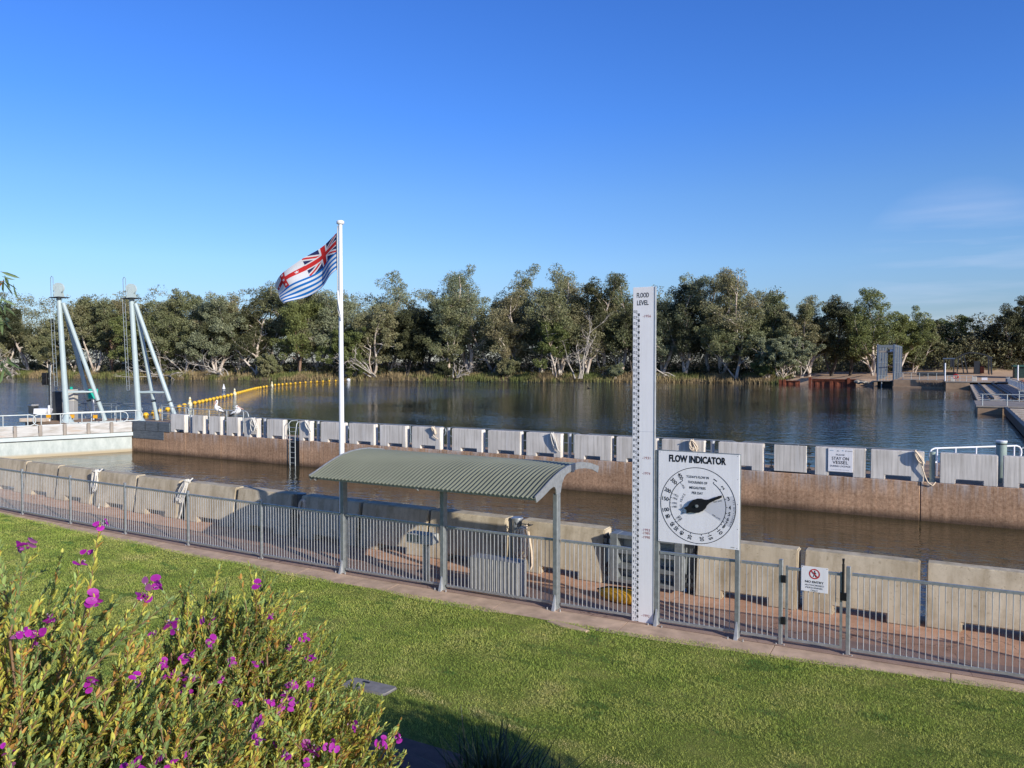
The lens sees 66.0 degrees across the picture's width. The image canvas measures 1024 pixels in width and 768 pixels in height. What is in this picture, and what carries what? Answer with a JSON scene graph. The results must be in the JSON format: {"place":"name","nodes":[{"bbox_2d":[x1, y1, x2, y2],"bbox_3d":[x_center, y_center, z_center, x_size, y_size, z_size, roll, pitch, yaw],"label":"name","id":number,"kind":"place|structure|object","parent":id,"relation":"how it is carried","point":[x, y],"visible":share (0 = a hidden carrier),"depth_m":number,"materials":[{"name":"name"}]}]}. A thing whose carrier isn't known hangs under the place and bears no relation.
{"place":"outdoors","nodes":[
{"label":"outdoors","id":0,"kind":"place"},
{"bbox_2d":[357,730,462,767],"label":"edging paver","id":1,"kind":"object","parent":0,"point":[416,749],"visible":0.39,"depth_m":8.81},
{"bbox_2d":[0,515,1023,767],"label":"lawn","id":2,"kind":"structure","parent":0,"point":[732,757],"depth_m":10.66,"materials":[{"name":"plant"}]},
{"bbox_2d":[0,271,21,382],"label":"young gum tree","id":3,"kind":"object","parent":2,"relation":"on","point":[8,285],"visible":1,"depth_m":5.99,"materials":[{"name":"green plant"}]},
{"bbox_2d":[0,519,327,767],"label":"flowering shrub","id":4,"kind":"object","parent":2,"relation":"on","point":[113,712],"visible":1,"depth_m":1.91,"materials":[{"name":"green plant"}]},
{"bbox_2d":[46,560,409,767],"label":"flowering shrub","id":5,"kind":"object","parent":2,"relation":"on","point":[296,697],"visible":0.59,"depth_m":2.66,"materials":[{"name":"green plant"}]},
{"bbox_2d":[342,677,396,695],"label":"stepping slab","id":6,"kind":"structure","parent":2,"relation":"on","point":[376,688],"depth_m":10.82,"materials":[{"name":"concrete"}]},
{"bbox_2d":[418,709,600,767],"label":"strap leaf plant","id":7,"kind":"object","parent":2,"relation":"on","point":[491,759],"visible":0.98,"depth_m":7.92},
{"bbox_2d":[0,377,1023,470],"bbox_3d":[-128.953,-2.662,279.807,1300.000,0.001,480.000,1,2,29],"label":"river","id":8,"kind":"structure","parent":0,"point":[925,420],"depth_m":90.86,"materials":[{"name":"liquid"}]},
{"bbox_2d":[970,383,1023,435],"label":"jetty","id":9,"kind":"object","parent":8,"relation":"in","point":[1013,412],"visible":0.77,"depth_m":85.77,"materials":[{"name":"beige concrete"}]},
{"bbox_2d":[0,488,1023,683],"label":"lockside path","id":10,"kind":"structure","parent":0,"point":[537,591],"depth_m":14.40,"materials":[{"name":"brick"}]},
{"bbox_2d":[0,457,31,492],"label":"concrete block","id":11,"kind":"structure","parent":10,"relation":"on","point":[13,464],"depth_m":27.14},
{"bbox_2d":[25,461,65,497],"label":"concrete block","id":12,"kind":"structure","parent":10,"relation":"on","point":[43,468],"depth_m":26.16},
{"bbox_2d":[55,465,95,503],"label":"concrete block","id":13,"kind":"structure","parent":10,"relation":"on","point":[82,473],"depth_m":25.06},
{"bbox_2d":[95,470,144,511],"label":"concrete block","id":14,"kind":"structure","parent":10,"relation":"on","point":[118,477],"depth_m":23.88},
{"bbox_2d":[135,475,183,518],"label":"concrete block","id":15,"kind":"structure","parent":10,"relation":"on","point":[160,483],"depth_m":22.83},
{"bbox_2d":[185,481,244,527],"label":"concrete block","id":16,"kind":"structure","parent":10,"relation":"on","point":[220,490],"depth_m":21.61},
{"bbox_2d":[235,487,301,536],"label":"concrete block","id":17,"kind":"structure","parent":10,"relation":"on","point":[273,496],"depth_m":20.54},
{"bbox_2d":[298,494,368,546],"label":"concrete block","id":18,"kind":"structure","parent":10,"relation":"on","point":[327,503],"depth_m":19.48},
{"bbox_2d":[336,220,343,562],"bbox_3d":[-3.773,0.200,17.429,0.260,7.590,0.260,1,2,29],"label":"flagpole","id":19,"kind":"object","parent":10,"relation":"on","point":[340,223],"visible":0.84,"depth_m":17.36,"materials":[{"name":"metal"}]},
{"bbox_2d":[275,233,336,302],"bbox_3d":[-4.711,-2.575,17.706,1.842,1.537,0.334,1,2,23],"label":"flag","id":20,"kind":"object","parent":19,"relation":"attached to","point":[308,275],"visible":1,"depth_m":17.72,"materials":[{"name":"fabric"}]},
{"bbox_2d":[359,500,436,556],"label":"concrete block","id":21,"kind":"structure","parent":10,"relation":"on","point":[400,511],"depth_m":18.49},
{"bbox_2d":[406,530,438,580],"bbox_3d":[-1.825,3.518,16.071,0.620,0.966,0.287,1,2,29],"label":"control pedestal","id":22,"kind":"object","parent":10,"relation":"on","point":[416,537],"visible":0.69,"depth_m":15.99,"materials":[{"name":"metal"}]},
{"bbox_2d":[309,447,598,611],"bbox_3d":[-1.140,2.746,15.849,5.350,2.590,2.748,1,2,29],"label":"shelter","id":23,"kind":"object","parent":10,"relation":"on","point":[536,481],"visible":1,"depth_m":15.14,"materials":[{"name":"metal"}]},
{"bbox_2d":[430,508,512,559],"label":"concrete block","id":24,"kind":"structure","parent":10,"relation":"on","point":[480,520],"depth_m":17.42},
{"bbox_2d":[470,553,526,597],"bbox_3d":[-0.278,3.688,15.206,1.090,0.662,0.340,1,2,29],"label":"corrugated box","id":25,"kind":"object","parent":10,"relation":"on","point":[483,572],"visible":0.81,"depth_m":15.04,"materials":[{"name":"grey metal"}]},
{"bbox_2d":[0,468,1023,677],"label":"metal fence","id":26,"kind":"object","parent":10,"relation":"on","point":[779,637],"visible":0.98,"depth_m":14.99,"materials":[{"name":"metal"}]},
{"bbox_2d":[780,558,846,648],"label":"metal gate","id":27,"kind":"structure","parent":26,"relation":"attached to","point":[784,620],"depth_m":12.19,"materials":[{"name":"metal"}]},
{"bbox_2d":[801,565,827,593],"bbox_3d":[4.666,3.016,12.155,0.390,0.390,0.011,1,2,29],"label":"no entry sign","id":28,"kind":"object","parent":27,"relation":"attached to","point":[814,579],"visible":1,"depth_m":12.15,"materials":[{"name":"white paint"}]},
{"bbox_2d":[519,518,610,582],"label":"concrete block","id":29,"kind":"structure","parent":10,"relation":"on","point":[584,532],"depth_m":16.25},
{"bbox_2d":[603,530,694,591],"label":"steel frame gate","id":30,"kind":"structure","parent":29,"relation":"attached to","point":[620,538],"depth_m":15.47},
{"bbox_2d":[632,286,656,623],"bbox_3d":[2.245,1.234,13.414,0.397,5.750,0.062,1,2,29],"label":"flood level board","id":31,"kind":"object","parent":10,"relation":"on","point":[643,453],"visible":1,"depth_m":13.39,"materials":[{"name":"metal"}]},
{"bbox_2d":[647,450,743,641],"bbox_3d":[3.052,2.615,13.025,1.664,3.011,0.300,1,2,29],"label":"flow indicator sign","id":32,"kind":"object","parent":10,"relation":"on","point":[697,498],"visible":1,"depth_m":12.93,"materials":[{"name":"metal"}]},
{"bbox_2d":[695,540,800,609],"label":"concrete block","id":33,"kind":"structure","parent":10,"relation":"on","point":[789,555],"depth_m":14.54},
{"bbox_2d":[803,547,920,626],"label":"concrete block","id":34,"kind":"structure","parent":10,"relation":"on","point":[878,565],"depth_m":13.63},
{"bbox_2d":[926,560,1023,635],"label":"concrete block","id":35,"kind":"structure","parent":10,"relation":"on","point":[976,575],"depth_m":12.94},
{"bbox_2d":[0,511,1023,692],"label":"kerb","id":36,"kind":"structure","parent":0,"point":[572,618],"depth_m":13.69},
{"bbox_2d":[0,363,1023,388],"bbox_3d":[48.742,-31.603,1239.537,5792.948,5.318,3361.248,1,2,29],"label":"ground","id":37,"kind":"structure","parent":0,"point":[999,373],"depth_m":206.89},
{"bbox_2d":[0,302,39,369],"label":"gum tree","id":38,"kind":"object","parent":37,"relation":"on","point":[14,324],"visible":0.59,"depth_m":265.34,"materials":[{"name":"green plant"}]},
{"bbox_2d":[22,319,66,373],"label":"gum tree","id":39,"kind":"object","parent":37,"relation":"on","point":[43,354],"visible":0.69,"depth_m":260.13,"materials":[{"name":"green plant"}]},
{"bbox_2d":[47,296,121,371],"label":"gum tree","id":40,"kind":"object","parent":37,"relation":"on","point":[84,309],"visible":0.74,"depth_m":251.10,"materials":[{"name":"green plant"}]},
{"bbox_2d":[77,297,128,370],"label":"gum tree","id":41,"kind":"object","parent":37,"relation":"on","point":[106,309],"visible":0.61,"depth_m":249.50,"materials":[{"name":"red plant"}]},
{"bbox_2d":[95,294,148,369],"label":"gum tree","id":42,"kind":"object","parent":37,"relation":"on","point":[118,304],"visible":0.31,"depth_m":251.14,"materials":[{"name":"green plant"}]},
{"bbox_2d":[107,309,174,372],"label":"gum tree","id":43,"kind":"object","parent":37,"relation":"on","point":[115,325],"visible":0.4,"depth_m":240.45,"materials":[{"name":"green plant"}]},
{"bbox_2d":[125,295,201,370],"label":"gum tree","id":44,"kind":"object","parent":37,"relation":"on","point":[173,303],"visible":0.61,"depth_m":237.59,"materials":[{"name":"green plant"}]},
{"bbox_2d":[159,288,228,371],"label":"gum tree","id":45,"kind":"object","parent":37,"relation":"on","point":[184,325],"visible":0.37,"depth_m":238.32,"materials":[{"name":"green plant"}]},
{"bbox_2d":[176,292,252,371],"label":"gum tree","id":46,"kind":"object","parent":37,"relation":"on","point":[207,310],"visible":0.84,"depth_m":232.21,"materials":[{"name":"green plant"}]},
{"bbox_2d":[189,295,261,373],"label":"gum tree","id":47,"kind":"object","parent":37,"relation":"on","point":[233,306],"visible":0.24,"depth_m":239.86,"materials":[{"name":"green plant"}]},
{"bbox_2d":[198,287,287,374],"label":"gum tree","id":48,"kind":"object","parent":37,"relation":"on","point":[256,349],"visible":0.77,"depth_m":234.27,"materials":[{"name":"green plant"}]},
{"bbox_2d":[256,280,321,370],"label":"gum tree","id":49,"kind":"object","parent":37,"relation":"on","point":[264,291],"visible":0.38,"depth_m":235.95,"materials":[{"name":"green plant"}]},
{"bbox_2d":[270,298,328,371],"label":"gum tree","id":50,"kind":"object","parent":37,"relation":"on","point":[295,321],"visible":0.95,"depth_m":229.02,"materials":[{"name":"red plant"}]},
{"bbox_2d":[275,289,347,373],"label":"gum tree","id":51,"kind":"object","parent":37,"relation":"on","point":[314,345],"visible":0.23,"depth_m":234.48,"materials":[{"name":"green plant"}]},
{"bbox_2d":[314,323,372,375],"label":"gum tree","id":52,"kind":"object","parent":37,"relation":"on","point":[351,338],"visible":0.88,"depth_m":225.18,"materials":[{"name":"green plant"}]},
{"bbox_2d":[305,270,410,360],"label":"gum tree","id":53,"kind":"object","parent":37,"relation":"on","point":[327,329],"visible":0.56,"depth_m":231.64,"materials":[{"name":"green plant"}]},
{"bbox_2d":[347,302,402,374],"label":"gum tree","id":54,"kind":"object","parent":37,"relation":"on","point":[375,324],"visible":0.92,"depth_m":224.47,"materials":[{"name":"green plant"}]},
{"bbox_2d":[0,369,793,383],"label":"reeds","id":55,"kind":"object","parent":37,"relation":"on","point":[715,377],"visible":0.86,"depth_m":218.55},
{"bbox_2d":[7,361,800,376],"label":"undergrowth","id":56,"kind":"object","parent":37,"relation":"on","point":[566,369],"visible":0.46,"depth_m":230.61,"materials":[{"name":"green plant"}]},
{"bbox_2d":[389,318,429,375],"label":"gum tree","id":57,"kind":"object","parent":37,"relation":"on","point":[405,337],"visible":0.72,"depth_m":225.75,"materials":[{"name":"green plant"}]},
{"bbox_2d":[393,290,443,373],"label":"gum tree","id":58,"kind":"object","parent":37,"relation":"on","point":[416,320],"visible":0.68,"depth_m":226.07,"materials":[{"name":"green plant"}]},
{"bbox_2d":[422,294,474,375],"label":"gum tree","id":59,"kind":"object","parent":37,"relation":"on","point":[446,353],"visible":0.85,"depth_m":218.37,"materials":[{"name":"green plant"}]},
{"bbox_2d":[419,264,505,372],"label":"gum tree","id":60,"kind":"object","parent":37,"relation":"on","point":[455,282],"visible":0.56,"depth_m":223.26,"materials":[{"name":"green plant"}]},
{"bbox_2d":[440,263,546,372],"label":"gum tree","id":61,"kind":"object","parent":37,"relation":"on","point":[525,302],"visible":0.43,"depth_m":223.27,"materials":[{"name":"green plant"}]},
{"bbox_2d":[480,279,539,358],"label":"gum tree","id":62,"kind":"object","parent":37,"relation":"on","point":[506,312],"visible":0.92,"depth_m":214.27,"materials":[{"name":"green plant"}]},
{"bbox_2d":[0,284,1023,375],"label":"woodland","id":63,"kind":"object","parent":37,"relation":"on","point":[858,367],"visible":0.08,"depth_m":238.32,"materials":[{"name":"green plant"}]},
{"bbox_2d":[511,276,583,372],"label":"gum tree","id":64,"kind":"object","parent":37,"relation":"on","point":[529,351],"visible":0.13,"depth_m":220.45,"materials":[{"name":"green plant"}]},
{"bbox_2d":[531,318,571,376],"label":"gum tree","id":65,"kind":"object","parent":37,"relation":"on","point":[546,345],"visible":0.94,"depth_m":207.87,"materials":[{"name":"green plant"}]},
{"bbox_2d":[522,263,592,373],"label":"gum tree","id":66,"kind":"object","parent":37,"relation":"on","point":[554,303],"visible":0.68,"depth_m":208.88,"materials":[{"name":"green plant"}]},
{"bbox_2d":[558,287,622,373],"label":"gum tree","id":67,"kind":"object","parent":37,"relation":"on","point":[580,318],"visible":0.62,"depth_m":209.78,"materials":[{"name":"green plant"}]},
{"bbox_2d":[571,273,631,373],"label":"gum tree","id":68,"kind":"object","parent":37,"relation":"on","point":[600,305],"visible":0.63,"depth_m":206.68,"materials":[{"name":"green plant"}]},
{"bbox_2d":[599,272,632,368],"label":"gum tree","id":69,"kind":"object","parent":37,"relation":"on","point":[613,348],"visible":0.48,"depth_m":209.37,"materials":[{"name":"green plant"}]},
{"bbox_2d":[612,308,657,372],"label":"gum tree","id":70,"kind":"object","parent":37,"relation":"on","point":[624,320],"visible":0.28,"depth_m":205.25,"materials":[{"name":"green plant"}]},
{"bbox_2d":[656,281,710,373],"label":"gum tree","id":71,"kind":"object","parent":37,"relation":"on","point":[686,343],"visible":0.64,"depth_m":204.31,"materials":[{"name":"green plant"}]},
{"bbox_2d":[656,272,712,374],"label":"gum tree","id":72,"kind":"object","parent":37,"relation":"on","point":[665,351],"visible":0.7,"depth_m":204.51,"materials":[{"name":"green plant"}]},
{"bbox_2d":[688,266,765,374],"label":"gum tree","id":73,"kind":"object","parent":37,"relation":"on","point":[732,292],"visible":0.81,"depth_m":196.43,"materials":[{"name":"green plant"}]},
{"bbox_2d":[691,296,766,378],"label":"gum tree","id":74,"kind":"object","parent":37,"relation":"on","point":[714,341],"visible":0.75,"depth_m":195.65,"materials":[{"name":"green plant"}]},
{"bbox_2d":[700,291,789,372],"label":"gum tree","id":75,"kind":"object","parent":37,"relation":"on","point":[771,303],"visible":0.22,"depth_m":203.34,"materials":[{"name":"green plant"}]},
{"bbox_2d":[733,302,799,362],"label":"gum tree","id":76,"kind":"object","parent":37,"relation":"on","point":[759,333],"visible":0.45,"depth_m":197.91,"materials":[{"name":"green plant"}]},
{"bbox_2d":[748,334,825,377],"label":"bush","id":77,"kind":"object","parent":37,"relation":"on","point":[787,355],"visible":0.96,"depth_m":188.03,"materials":[{"name":"green plant"}]},
{"bbox_2d":[765,295,826,375],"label":"gum tree","id":78,"kind":"object","parent":37,"relation":"on","point":[805,310],"visible":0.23,"depth_m":196.17,"materials":[{"name":"green plant"}]},
{"bbox_2d":[779,301,852,376],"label":"gum tree","id":79,"kind":"object","parent":37,"relation":"on","point":[811,337],"visible":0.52,"depth_m":197.52,"materials":[{"name":"green plant"}]},
{"bbox_2d":[807,294,855,375],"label":"gum tree","id":80,"kind":"object","parent":37,"relation":"on","point":[835,353],"visible":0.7,"depth_m":196.04,"materials":[{"name":"green plant"}]},
{"bbox_2d":[839,287,900,375],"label":"gum tree","id":81,"kind":"object","parent":37,"relation":"on","point":[879,332],"visible":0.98,"depth_m":192.37,"materials":[{"name":"green plant"}]},
{"bbox_2d":[874,381,892,385],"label":"concrete base","id":82,"kind":"object","parent":37,"relation":"on","point":[883,383],"visible":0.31,"depth_m":169.73,"materials":[{"name":"beige concrete"}]},
{"bbox_2d":[875,344,901,380],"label":"steel frame tower","id":83,"kind":"structure","parent":82,"relation":"on","point":[882,360],"depth_m":175.81,"materials":[{"name":"grey metal"}]},
{"bbox_2d":[875,305,938,366],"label":"gum tree","id":84,"kind":"object","parent":37,"relation":"on","point":[916,331],"visible":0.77,"depth_m":199.54,"materials":[{"name":"green plant"}]},
{"bbox_2d":[904,327,946,372],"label":"gum tree","id":85,"kind":"object","parent":37,"relation":"on","point":[916,360],"visible":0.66,"depth_m":206.90,"materials":[{"name":"green plant"}]},
{"bbox_2d":[928,314,979,366],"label":"gum tree","id":86,"kind":"object","parent":37,"relation":"on","point":[963,321],"visible":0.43,"depth_m":212.64,"materials":[{"name":"green plant"}]},
{"bbox_2d":[985,303,1023,364],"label":"gum tree","id":87,"kind":"object","parent":37,"relation":"on","point":[1009,317],"visible":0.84,"depth_m":202.65,"materials":[{"name":"green plant"}]},
{"bbox_2d":[0,0,1023,362],"label":"sky","id":88,"kind":"structure","parent":0,"point":[820,148],"materials":[{"name":"blue"}]},
{"bbox_2d":[13,451,1023,615],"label":"lock water","id":89,"kind":"structure","parent":0,"point":[923,542],"depth_m":30.62,"materials":[{"name":"liquid"}]},
{"bbox_2d":[25,418,1023,486],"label":"island deck","id":90,"kind":"structure","parent":0,"point":[812,470],"depth_m":38.94,"materials":[{"name":"beige concrete"}]},
{"bbox_2d":[0,422,132,458],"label":"lock gate","id":91,"kind":"structure","parent":90,"relation":"attached to","point":[47,440],"depth_m":49.82,"materials":[{"name":"paint"}]},
{"bbox_2d":[49,276,106,422],"bbox_3d":[-31.820,-2.540,58.167,2.561,10.650,3.562,1,2,29],"label":"derrick mast","id":92,"kind":"object","parent":90,"relation":"on","point":[58,291],"visible":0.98,"depth_m":57.26,"materials":[{"name":"metal"}]},
{"bbox_2d":[121,277,175,421],"bbox_3d":[-26.190,-2.497,57.535,3.677,10.600,2.606,1,2,29],"label":"derrick mast","id":93,"kind":"object","parent":90,"relation":"on","point":[131,290],"visible":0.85,"depth_m":57.30,"materials":[{"name":"metal"}]},
{"bbox_2d":[133,430,1023,529],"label":"lock wall","id":94,"kind":"structure","parent":90,"relation":"attached to","point":[998,506],"depth_m":31.67,"materials":[{"name":"brown concrete"}]},
{"bbox_2d":[133,421,170,439],"bbox_3d":[-23.393,3.025,51.444,3.720,1.110,0.475,1,2,29],"label":"steel facing","id":95,"kind":"object","parent":94,"relation":"attached to","point":[151,429],"visible":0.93,"depth_m":51.29,"materials":[{"name":"metal"}]},
{"bbox_2d":[321,422,347,442],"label":"concrete block","id":96,"kind":"structure","parent":94,"relation":"on","point":[329,431],"depth_m":43.66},
{"bbox_2d":[349,423,377,444],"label":"concrete block","id":97,"kind":"structure","parent":94,"relation":"on","point":[360,432],"depth_m":42.56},
{"bbox_2d":[380,424,409,447],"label":"concrete block","id":98,"kind":"structure","parent":94,"relation":"on","point":[394,434],"depth_m":41.52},
{"bbox_2d":[412,426,443,449],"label":"concrete block","id":99,"kind":"structure","parent":94,"relation":"on","point":[422,436],"depth_m":40.48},
{"bbox_2d":[452,428,484,452],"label":"concrete block","id":100,"kind":"structure","parent":94,"relation":"on","point":[463,439],"depth_m":39.24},
{"bbox_2d":[488,430,523,454],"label":"concrete block","id":101,"kind":"structure","parent":94,"relation":"on","point":[500,440],"depth_m":38.18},
{"bbox_2d":[526,432,563,457],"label":"concrete block","id":102,"kind":"structure","parent":94,"relation":"on","point":[537,443],"depth_m":37.19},
{"bbox_2d":[662,438,705,451],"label":"concrete block","id":103,"kind":"structure","parent":94,"relation":"on","point":[676,444],"depth_m":33.90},
{"bbox_2d":[870,449,923,481],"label":"concrete block","id":104,"kind":"structure","parent":94,"relation":"on","point":[884,463],"depth_m":29.81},
{"bbox_2d":[574,434,613,460],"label":"concrete block","id":105,"kind":"structure","parent":90,"relation":"on","point":[600,446],"depth_m":35.90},
{"bbox_2d":[616,436,658,461],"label":"concrete block","id":106,"kind":"structure","parent":90,"relation":"on","point":[623,448],"depth_m":35.18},
{"bbox_2d":[718,441,764,470],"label":"concrete block","id":107,"kind":"structure","parent":90,"relation":"on","point":[753,455],"depth_m":32.50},
{"bbox_2d":[769,444,810,473],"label":"concrete block","id":108,"kind":"structure","parent":90,"relation":"on","point":[790,458],"depth_m":31.68,"materials":[{"name":"grey concrete"}]},
{"bbox_2d":[815,446,865,477],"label":"concrete block","id":109,"kind":"structure","parent":90,"relation":"on","point":[859,461],"depth_m":30.91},
{"bbox_2d":[828,448,852,472],"bbox_3d":[12.808,2.973,30.736,0.890,0.910,0.023,1,2,29],"label":"stay on vessel sign","id":110,"kind":"object","parent":109,"relation":"attached to","point":[840,460],"visible":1,"depth_m":30.73,"materials":[{"name":"white paint"}]},
{"bbox_2d":[940,452,997,486],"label":"concrete block","id":111,"kind":"structure","parent":90,"relation":"on","point":[983,468],"depth_m":28.62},
{"bbox_2d":[1003,455,1023,487],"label":"concrete block","id":112,"kind":"structure","parent":90,"relation":"on","point":[1013,471],"depth_m":27.96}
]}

